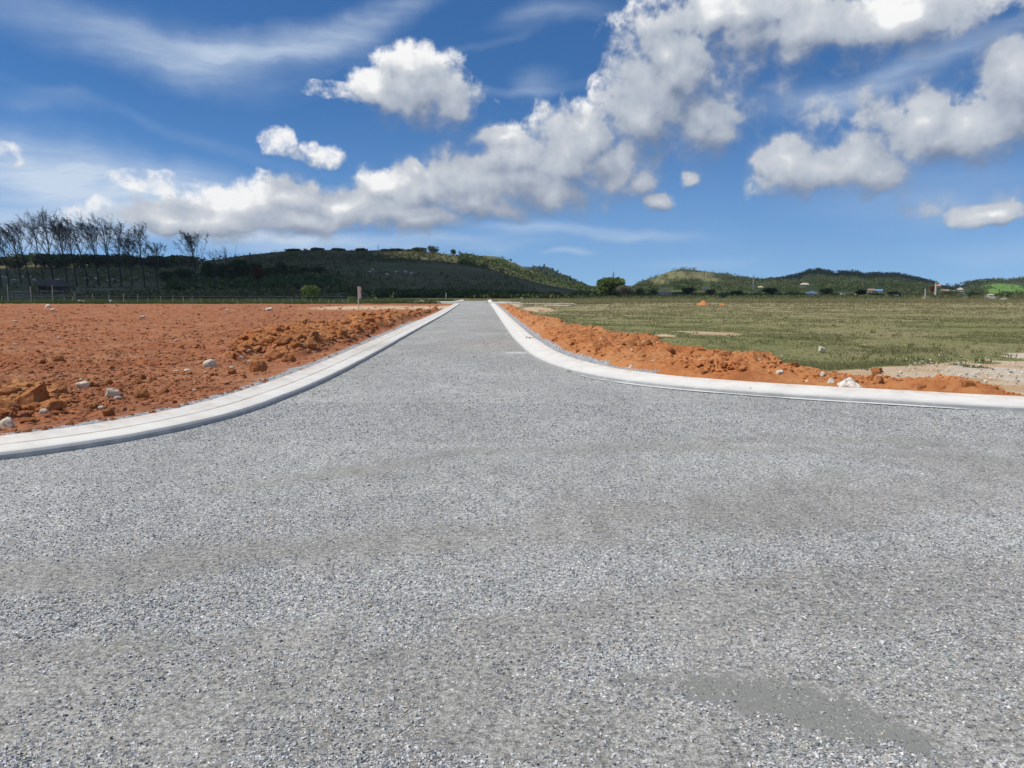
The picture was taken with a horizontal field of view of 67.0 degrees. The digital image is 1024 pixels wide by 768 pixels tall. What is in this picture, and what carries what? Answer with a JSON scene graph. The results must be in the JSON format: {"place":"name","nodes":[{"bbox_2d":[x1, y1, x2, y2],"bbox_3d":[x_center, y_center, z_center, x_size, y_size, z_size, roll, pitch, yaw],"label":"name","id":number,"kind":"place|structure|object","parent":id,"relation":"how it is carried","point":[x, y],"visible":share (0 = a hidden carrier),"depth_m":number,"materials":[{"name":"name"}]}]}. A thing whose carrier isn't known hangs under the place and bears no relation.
{"place":"outdoors","nodes":[
{"label":"outdoors","id":0,"kind":"place"},
{"bbox_2d":[34,280,74,293],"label":"shed","id":1,"kind":"structure","parent":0,"point":[60,285],"depth_m":202.69,"materials":[{"name":"grey wood"}]},
{"bbox_2d":[0,303,454,435],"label":"red soil","id":2,"kind":"structure","parent":0,"point":[277,369],"depth_m":24.61,"materials":[{"name":"soil"}]},
{"bbox_2d":[0,417,14,427],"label":"stone","id":3,"kind":"object","parent":2,"relation":"on","point":[6,422],"visible":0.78,"depth_m":8.97,"materials":[{"name":"stone"}]},
{"bbox_2d":[0,387,21,395],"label":"boulder","id":4,"kind":"object","parent":2,"relation":"on","point":[10,391],"visible":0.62,"depth_m":10.78,"materials":[{"name":"stone"}]},
{"bbox_2d":[0,400,21,409],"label":"boulder","id":5,"kind":"object","parent":2,"relation":"on","point":[12,403],"visible":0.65,"depth_m":10.06,"materials":[{"name":"stone"}]},
{"bbox_2d":[19,417,37,422],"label":"boulder","id":6,"kind":"object","parent":2,"relation":"on","point":[29,419],"visible":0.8,"depth_m":9.40,"materials":[{"name":"stone"}]},
{"bbox_2d":[13,381,49,404],"bbox_3d":[-6.574,0.132,10.520,0.501,0.334,0.293,-1,7,-6],"label":"boulder","id":7,"kind":"object","parent":2,"relation":"on","point":[40,392],"visible":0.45,"depth_m":10.48,"materials":[{"name":"stone"}]},
{"bbox_2d":[38,399,67,410],"bbox_3d":[-6.190,0.284,10.400,0.226,0.155,0.334,6,9,39],"label":"boulder","id":8,"kind":"object","parent":2,"relation":"on","point":[52,404],"visible":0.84,"depth_m":10.36,"materials":[{"name":"stone"}]},
{"bbox_2d":[52,355,64,361],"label":"boulder","id":9,"kind":"object","parent":2,"relation":"on","point":[58,358],"visible":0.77,"depth_m":17.56,"materials":[{"name":"stone"}]},
{"bbox_2d":[50,410,69,414],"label":"boulder","id":10,"kind":"object","parent":2,"relation":"on","point":[55,412],"visible":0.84,"depth_m":10.12,"materials":[{"name":"stone"}]},
{"bbox_2d":[52,384,68,392],"bbox_3d":[-6.722,0.087,11.479,0.254,0.193,0.167,-3,7,-23],"label":"boulder","id":11,"kind":"object","parent":2,"relation":"on","point":[62,388],"visible":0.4,"depth_m":11.45,"materials":[{"name":"stone"}]},
{"bbox_2d":[75,381,89,388],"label":"stone","id":12,"kind":"object","parent":2,"relation":"on","point":[85,384],"visible":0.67,"depth_m":12.75,"materials":[{"name":"stone"}]},
{"bbox_2d":[86,403,98,408],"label":"boulder","id":13,"kind":"object","parent":2,"relation":"on","point":[92,406],"visible":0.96,"depth_m":10.41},
{"bbox_2d":[102,408,114,415],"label":"boulder","id":14,"kind":"object","parent":2,"relation":"on","point":[108,412],"visible":0.9,"depth_m":9.61,"materials":[{"name":"stone"}]},
{"bbox_2d":[105,388,119,396],"bbox_3d":[-5.978,0.127,11.576,0.204,0.140,0.105,-8,10,-49],"label":"stone","id":15,"kind":"object","parent":2,"relation":"on","point":[111,392],"visible":0.91,"depth_m":11.54,"materials":[{"name":"stone"}]},
{"bbox_2d":[133,389,149,398],"bbox_3d":[-5.470,0.149,11.426,0.225,0.149,0.116,-3,7,-23],"label":"boulder","id":16,"kind":"object","parent":2,"relation":"on","point":[142,393],"visible":0.82,"depth_m":11.39,"materials":[{"name":"stone"}]},
{"bbox_2d":[203,359,216,367],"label":"stone","id":17,"kind":"object","parent":2,"relation":"on","point":[209,363],"visible":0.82,"depth_m":16.55,"materials":[{"name":"stone"}]},
{"bbox_2d":[0,304,440,432],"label":"clods","id":18,"kind":"object","parent":2,"relation":"on","point":[26,410],"visible":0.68,"depth_m":17.05,"materials":[{"name":"red soil"}]},
{"bbox_2d":[249,359,267,371],"bbox_3d":[-4.970,-0.350,15.188,0.375,0.284,0.256,-3,7,-23],"label":"boulder","id":19,"kind":"object","parent":2,"relation":"on","point":[256,365],"visible":0.74,"depth_m":15.10,"materials":[{"name":"stone"}]},
{"bbox_2d":[264,349,282,359],"bbox_3d":[-5.794,-0.716,18.802,0.466,0.282,0.295,-3,7,-23],"label":"boulder","id":20,"kind":"object","parent":2,"relation":"on","point":[273,354],"visible":0.7,"depth_m":18.73,"materials":[{"name":"stone"}]},
{"bbox_2d":[272,324,281,330],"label":"clod","id":21,"kind":"object","parent":2,"relation":"on","point":[276,327],"visible":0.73,"depth_m":23.53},
{"bbox_2d":[274,335,293,344],"bbox_3d":[-5.796,-1.124,19.625,0.473,0.213,0.303,-19,17,-8],"label":"clod","id":22,"kind":"object","parent":2,"relation":"on","point":[284,339],"visible":0.97,"depth_m":19.56,"materials":[{"name":"soil"}]},
{"bbox_2d":[282,353,295,361],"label":"boulder","id":23,"kind":"object","parent":2,"relation":"on","point":[288,357],"visible":0.79,"depth_m":17.90,"materials":[{"name":"stone"}]},
{"bbox_2d":[289,341,303,348],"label":"clod","id":24,"kind":"object","parent":2,"relation":"on","point":[294,345],"visible":0.69,"depth_m":19.22,"materials":[{"name":"soil"}]},
{"bbox_2d":[309,330,319,338],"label":"clod","id":25,"kind":"object","parent":2,"relation":"on","point":[314,333],"visible":0.79,"depth_m":20.43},
{"bbox_2d":[0,250,584,301],"bbox_3d":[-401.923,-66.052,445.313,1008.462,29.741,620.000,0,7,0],"label":"hill","id":26,"kind":"structure","parent":0,"point":[464,271],"depth_m":336.36,"materials":[{"name":"plant"}]},
{"bbox_2d":[0,225,10,287],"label":"bare tree","id":27,"kind":"object","parent":26,"relation":"on","point":[2,232],"visible":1,"depth_m":246.19,"materials":[{"name":"brown plant"}]},
{"bbox_2d":[0,234,14,285],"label":"bare tree","id":28,"kind":"object","parent":26,"relation":"on","point":[8,242],"visible":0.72,"depth_m":258.00,"materials":[{"name":"brown plant"}]},
{"bbox_2d":[0,256,23,267],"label":"tree","id":29,"kind":"object","parent":26,"relation":"on","point":[15,264],"visible":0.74,"depth_m":438.17,"materials":[{"name":"green plant"}]},
{"bbox_2d":[0,222,28,284],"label":"bare tree","id":30,"kind":"object","parent":26,"relation":"on","point":[15,250],"visible":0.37,"depth_m":267.57,"materials":[{"name":"brown plant"}]},
{"bbox_2d":[0,221,37,284],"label":"bare tree","id":31,"kind":"object","parent":26,"relation":"on","point":[12,228],"visible":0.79,"depth_m":252.74,"materials":[{"name":"brown plant"}]},
{"bbox_2d":[7,253,31,267],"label":"tree","id":32,"kind":"object","parent":26,"relation":"on","point":[19,256],"visible":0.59,"depth_m":439.07,"materials":[{"name":"green plant"}]},
{"bbox_2d":[22,253,41,266],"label":"tree","id":33,"kind":"object","parent":26,"relation":"on","point":[31,256],"visible":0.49,"depth_m":441.34,"materials":[{"name":"green plant"}]},
{"bbox_2d":[12,215,52,286],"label":"bare tree","id":34,"kind":"object","parent":26,"relation":"on","point":[33,233],"visible":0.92,"depth_m":248.42,"materials":[{"name":"brown plant"}]},
{"bbox_2d":[18,207,61,279],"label":"bare tree","id":35,"kind":"object","parent":26,"relation":"on","point":[43,220],"visible":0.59,"depth_m":260.29,"materials":[{"name":"brown plant"}]},
{"bbox_2d":[33,253,53,267],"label":"tree","id":36,"kind":"object","parent":26,"relation":"on","point":[45,263],"visible":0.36,"depth_m":431.57,"materials":[{"name":"green plant"}]},
{"bbox_2d":[30,214,84,282],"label":"bare tree","id":37,"kind":"object","parent":26,"relation":"on","point":[57,230],"visible":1,"depth_m":243.04,"materials":[{"name":"brown plant"}]},
{"bbox_2d":[41,253,73,268],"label":"tree","id":38,"kind":"object","parent":26,"relation":"on","point":[57,260],"visible":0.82,"depth_m":423.04,"materials":[{"name":"green plant"}]},
{"bbox_2d":[49,217,82,285],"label":"bare tree","id":39,"kind":"object","parent":26,"relation":"on","point":[69,244],"visible":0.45,"depth_m":260.88,"materials":[{"name":"brown plant"}]},
{"bbox_2d":[45,212,95,286],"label":"bare tree","id":40,"kind":"object","parent":26,"relation":"on","point":[73,230],"visible":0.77,"depth_m":253.90,"materials":[{"name":"brown plant"}]},
{"bbox_2d":[69,253,94,267],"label":"tree","id":41,"kind":"object","parent":26,"relation":"on","point":[77,259],"visible":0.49,"depth_m":435.55,"materials":[{"name":"green plant"}]},
{"bbox_2d":[74,219,101,285],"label":"bare tree","id":42,"kind":"object","parent":26,"relation":"on","point":[92,242],"visible":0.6,"depth_m":263.73,"materials":[{"name":"brown plant"}]},
{"bbox_2d":[77,213,115,287],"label":"bare tree","id":43,"kind":"object","parent":26,"relation":"on","point":[105,247],"visible":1,"depth_m":246.19,"materials":[{"name":"brown plant"}]},
{"bbox_2d":[85,255,110,267],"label":"tree","id":44,"kind":"object","parent":26,"relation":"on","point":[102,259],"visible":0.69,"depth_m":434.45,"materials":[{"name":"green plant"}]},
{"bbox_2d":[97,219,129,286],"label":"bare tree","id":45,"kind":"object","parent":26,"relation":"on","point":[115,232],"visible":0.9,"depth_m":251.58,"materials":[{"name":"brown plant"}]},
{"bbox_2d":[109,253,126,266],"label":"tree","id":46,"kind":"object","parent":26,"relation":"on","point":[113,261],"visible":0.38,"depth_m":443.11,"materials":[{"name":"green plant"}]},
{"bbox_2d":[110,237,136,285],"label":"bare tree","id":47,"kind":"object","parent":26,"relation":"on","point":[128,253],"visible":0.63,"depth_m":258.07,"materials":[{"name":"brown plant"}]},
{"bbox_2d":[115,255,140,268],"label":"tree","id":48,"kind":"object","parent":26,"relation":"on","point":[125,262],"visible":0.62,"depth_m":426.21,"materials":[{"name":"green plant"}]},
{"bbox_2d":[119,221,150,287],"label":"bare tree","id":49,"kind":"object","parent":26,"relation":"on","point":[136,233],"visible":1,"depth_m":241.54,"materials":[{"name":"brown plant"}]},
{"bbox_2d":[143,242,166,286],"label":"bare tree","id":50,"kind":"object","parent":26,"relation":"on","point":[156,250],"visible":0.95,"depth_m":248.63,"materials":[{"name":"brown plant"}]},
{"bbox_2d":[139,255,170,267],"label":"tree","id":51,"kind":"object","parent":26,"relation":"on","point":[145,262],"visible":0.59,"depth_m":424.93,"materials":[{"name":"green plant"}]},
{"bbox_2d":[147,255,182,267],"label":"tree","id":52,"kind":"object","parent":26,"relation":"on","point":[171,261],"visible":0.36,"depth_m":432.03,"materials":[{"name":"green plant"}]},
{"bbox_2d":[157,271,174,280],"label":"tree","id":53,"kind":"object","parent":26,"relation":"on","point":[166,275],"visible":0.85,"depth_m":299.22,"materials":[{"name":"green plant"}]},
{"bbox_2d":[172,268,193,279],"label":"tree","id":54,"kind":"object","parent":26,"relation":"on","point":[184,272],"visible":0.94,"depth_m":285.77,"materials":[{"name":"green plant"}]},
{"bbox_2d":[175,256,205,265],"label":"tree","id":55,"kind":"object","parent":26,"relation":"on","point":[186,261],"visible":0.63,"depth_m":445.96,"materials":[{"name":"green plant"}]},
{"bbox_2d":[172,229,210,282],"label":"bare tree","id":56,"kind":"object","parent":26,"relation":"on","point":[188,239],"visible":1,"depth_m":239.35,"materials":[{"name":"brown plant"}]},
{"bbox_2d":[200,261,219,280],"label":"tree","id":57,"kind":"object","parent":26,"relation":"on","point":[207,272],"visible":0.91,"depth_m":285.63,"materials":[{"name":"green plant"}]},
{"bbox_2d":[202,251,220,283],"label":"bare tree","id":58,"kind":"object","parent":26,"relation":"on","point":[213,263],"visible":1,"depth_m":212.66,"materials":[{"name":"brown plant"}]},
{"bbox_2d":[210,246,235,283],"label":"bare tree","id":59,"kind":"object","parent":26,"relation":"on","point":[226,269],"visible":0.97,"depth_m":217.36,"materials":[{"name":"brown plant"}]},
{"bbox_2d":[214,263,233,279],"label":"tree","id":60,"kind":"object","parent":26,"relation":"on","point":[221,270],"visible":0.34,"depth_m":299.24,"materials":[{"name":"green plant"}]},
{"bbox_2d":[223,258,251,278],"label":"tree","id":61,"kind":"object","parent":26,"relation":"on","point":[240,267],"visible":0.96,"depth_m":285.59,"materials":[{"name":"green plant"}]},
{"bbox_2d":[244,261,262,272],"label":"tree","id":62,"kind":"object","parent":26,"relation":"on","point":[257,264],"visible":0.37,"depth_m":313.11,"materials":[{"name":"green plant"}]},
{"bbox_2d":[163,264,348,292],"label":"thicket","id":63,"kind":"object","parent":26,"relation":"on","point":[274,281],"visible":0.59,"depth_m":223.23,"materials":[{"name":"green plant"}]},
{"bbox_2d":[251,267,265,280],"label":"tree","id":64,"kind":"object","parent":26,"relation":"on","point":[258,272],"visible":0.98,"depth_m":246.89,"materials":[{"name":"brown plant"}]},
{"bbox_2d":[271,261,286,271],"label":"tree","id":65,"kind":"object","parent":26,"relation":"on","point":[280,264],"visible":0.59,"depth_m":299.41,"materials":[{"name":"green plant"}]},
{"bbox_2d":[0,249,565,299],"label":"scrub","id":66,"kind":"object","parent":26,"relation":"on","point":[245,293],"visible":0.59,"depth_m":248.97,"materials":[{"name":"green plant"}]},
{"bbox_2d":[297,267,313,272],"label":"tree","id":67,"kind":"object","parent":26,"relation":"on","point":[306,269],"visible":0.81,"depth_m":313.09,"materials":[{"name":"green plant"}]},
{"bbox_2d":[312,266,325,273],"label":"tree","id":68,"kind":"object","parent":26,"relation":"on","point":[319,269],"visible":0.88,"depth_m":313.47,"materials":[{"name":"green plant"}]},
{"bbox_2d":[240,248,486,269],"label":"scrub","id":69,"kind":"object","parent":26,"relation":"on","point":[397,254],"visible":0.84,"depth_m":449.25,"materials":[{"name":"green plant"}]},
{"bbox_2d":[427,245,438,252],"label":"tree","id":70,"kind":"object","parent":26,"relation":"on","point":[432,249],"visible":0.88,"depth_m":507.12,"materials":[{"name":"green plant"}]},
{"bbox_2d":[0,301,1023,767],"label":"road","id":71,"kind":"structure","parent":0,"point":[178,721],"depth_m":4.45,"materials":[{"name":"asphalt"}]},
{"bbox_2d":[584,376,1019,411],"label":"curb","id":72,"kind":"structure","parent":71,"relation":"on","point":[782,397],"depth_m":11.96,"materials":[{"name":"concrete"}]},
{"bbox_2d":[0,0,1023,286],"label":"sky","id":73,"kind":"structure","parent":0,"point":[588,141],"materials":[{"name":"blue"}]},
{"bbox_2d":[478,256,552,278],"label":"hill","id":74,"kind":"structure","parent":0,"point":[494,258],"depth_m":768.58,"materials":[{"name":"plant"}]},
{"bbox_2d":[457,251,597,291],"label":"scrub","id":75,"kind":"object","parent":74,"relation":"on","point":[470,259],"visible":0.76,"depth_m":473.35,"materials":[{"name":"green plant"}]},
{"bbox_2d":[486,295,1007,304],"bbox_3d":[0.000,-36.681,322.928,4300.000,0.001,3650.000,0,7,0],"label":"ground","id":76,"kind":"structure","parent":0,"point":[921,296],"depth_m":243.70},
{"bbox_2d":[1,285,345,303],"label":"wire fence","id":77,"kind":"object","parent":76,"relation":"on","point":[142,296],"visible":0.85,"depth_m":103.93,"materials":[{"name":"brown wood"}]},
{"bbox_2d":[43,288,357,299],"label":"thicket","id":78,"kind":"object","parent":76,"relation":"on","point":[342,295],"visible":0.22,"depth_m":160.73,"materials":[{"name":"green plant"}]},
{"bbox_2d":[0,297,455,303],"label":"weeds","id":79,"kind":"object","parent":76,"relation":"on","point":[387,300],"visible":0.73,"depth_m":103.93,"materials":[{"name":"plant"}]},
{"bbox_2d":[0,303,459,459],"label":"kerb","id":80,"kind":"structure","parent":76,"relation":"on","point":[44,442],"depth_m":9.89,"materials":[{"name":"concrete"}]},
{"bbox_2d":[300,284,320,299],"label":"bush","id":81,"kind":"object","parent":76,"relation":"on","point":[311,291],"visible":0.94,"depth_m":126.63,"materials":[{"name":"green plant"}]},
{"bbox_2d":[354,287,616,298],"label":"thicket","id":82,"kind":"object","parent":76,"relation":"on","point":[417,293],"visible":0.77,"depth_m":168.20,"materials":[{"name":"green plant"}]},
{"bbox_2d":[595,277,625,295],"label":"tree","id":83,"kind":"object","parent":76,"relation":"on","point":[608,285],"visible":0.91,"depth_m":172.34,"materials":[{"name":"green plant"}]},
{"bbox_2d":[616,285,635,296],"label":"tree","id":84,"kind":"object","parent":76,"relation":"on","point":[627,290],"visible":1,"depth_m":158.18,"materials":[{"name":"green plant"}]},
{"bbox_2d":[681,287,697,293],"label":"tree","id":85,"kind":"object","parent":76,"relation":"on","point":[687,290],"visible":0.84,"depth_m":296.54,"materials":[{"name":"green plant"}]},
{"bbox_2d":[705,289,717,294],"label":"tree","id":86,"kind":"object","parent":76,"relation":"on","point":[710,292],"visible":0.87,"depth_m":247.19,"materials":[{"name":"green plant"}]},
{"bbox_2d":[490,303,1023,411],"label":"kerb","id":87,"kind":"structure","parent":76,"relation":"on","point":[536,349],"depth_m":12.62,"materials":[{"name":"concrete"}]},
{"bbox_2d":[761,287,778,293],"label":"tree","id":88,"kind":"object","parent":76,"relation":"on","point":[769,290],"visible":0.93,"depth_m":256.80,"materials":[{"name":"green plant"}]},
{"bbox_2d":[575,291,1023,299],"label":"thicket","id":89,"kind":"object","parent":76,"relation":"on","point":[734,296],"visible":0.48,"depth_m":172.30,"materials":[{"name":"plant"}]},
{"bbox_2d":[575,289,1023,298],"bbox_3d":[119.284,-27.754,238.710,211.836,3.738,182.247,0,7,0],"label":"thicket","id":90,"kind":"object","parent":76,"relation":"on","point":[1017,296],"visible":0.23,"depth_m":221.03,"materials":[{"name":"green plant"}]},
{"bbox_2d":[818,288,832,294],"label":"tree","id":91,"kind":"object","parent":76,"relation":"on","point":[826,290],"visible":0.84,"depth_m":247.72,"materials":[{"name":"green plant"}]},
{"bbox_2d":[621,269,884,294],"bbox_3d":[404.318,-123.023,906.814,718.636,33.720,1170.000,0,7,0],"label":"hill","id":92,"kind":"structure","parent":0,"point":[706,283],"depth_m":609.82,"materials":[{"name":"plant"}]},
{"bbox_2d":[497,299,1023,394],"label":"grass field","id":93,"kind":"structure","parent":0,"point":[921,372],"depth_m":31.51,"materials":[{"name":"plant"}]},
{"bbox_2d":[495,303,1023,395],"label":"soil heap","id":94,"kind":"object","parent":93,"relation":"on","point":[748,373],"visible":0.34,"depth_m":14.78,"materials":[{"name":"soil"}]},
{"bbox_2d":[718,350,731,356],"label":"clod","id":95,"kind":"object","parent":94,"relation":"on","point":[726,353],"visible":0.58,"depth_m":14.46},
{"bbox_2d":[505,305,1020,394],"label":"clods","id":96,"kind":"object","parent":94,"relation":"on","point":[816,375],"visible":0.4,"depth_m":14.13,"materials":[{"name":"soil"}]},
{"bbox_2d":[837,377,861,387],"bbox_3d":[5.492,-0.012,12.590,0.538,0.206,0.489,0,7,0],"label":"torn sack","id":97,"kind":"object","parent":94,"relation":"on","point":[850,382],"visible":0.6,"depth_m":12.51,"materials":[{"name":"plastic"}]},
{"bbox_2d":[874,376,884,383],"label":"clod","id":98,"kind":"object","parent":94,"relation":"on","point":[879,380],"visible":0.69,"depth_m":12.54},
{"bbox_2d":[961,380,975,386],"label":"boulder","id":99,"kind":"object","parent":94,"relation":"on","point":[967,383],"visible":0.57,"depth_m":11.75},
{"bbox_2d":[505,301,1023,324],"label":"dry grass","id":100,"kind":"structure","parent":93,"relation":"on","point":[656,309],"depth_m":73.12,"materials":[{"name":"plant"}]},
{"bbox_2d":[511,297,1023,303],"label":"tall dry grass","id":101,"kind":"structure","parent":93,"relation":"on","point":[750,300],"depth_m":121.42,"materials":[{"name":"plant"}]},
{"bbox_2d":[870,367,883,373],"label":"boulder","id":102,"kind":"object","parent":93,"relation":"on","point":[876,370],"visible":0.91,"depth_m":15.79,"materials":[{"name":"stone"}]},
{"bbox_2d":[896,356,1023,386],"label":"pebbles","id":103,"kind":"object","parent":93,"relation":"on","point":[985,380],"visible":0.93,"depth_m":16.29,"materials":[{"name":"stone"}]},
{"bbox_2d":[790,272,967,295],"bbox_3d":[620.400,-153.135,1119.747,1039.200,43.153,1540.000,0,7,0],"label":"hill","id":104,"kind":"structure","parent":0,"point":[809,287],"depth_m":518.78,"materials":[{"name":"plant"}]},
{"bbox_2d":[632,267,1023,293],"bbox_3d":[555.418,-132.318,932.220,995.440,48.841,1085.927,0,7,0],"label":"woodland","id":105,"kind":"object","parent":104,"relation":"on","point":[726,281],"visible":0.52,"depth_m":647.65,"materials":[{"name":"plant"}]},
{"bbox_2d":[955,281,1023,294],"bbox_3d":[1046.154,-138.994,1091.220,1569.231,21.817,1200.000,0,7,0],"label":"hill","id":106,"kind":"structure","parent":0,"point":[1007,288],"depth_m":750.65,"materials":[{"name":"plant"}]},
{"bbox_3d":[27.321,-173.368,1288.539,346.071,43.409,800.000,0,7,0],"label":"hill","id":107,"kind":"structure","parent":0,"visible":0},
{"bbox_2d":[525,264,596,288],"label":"woodland","id":108,"kind":"object","parent":107,"relation":"on","point":[543,270],"visible":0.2,"depth_m":1222.78,"materials":[{"name":"green plant"}]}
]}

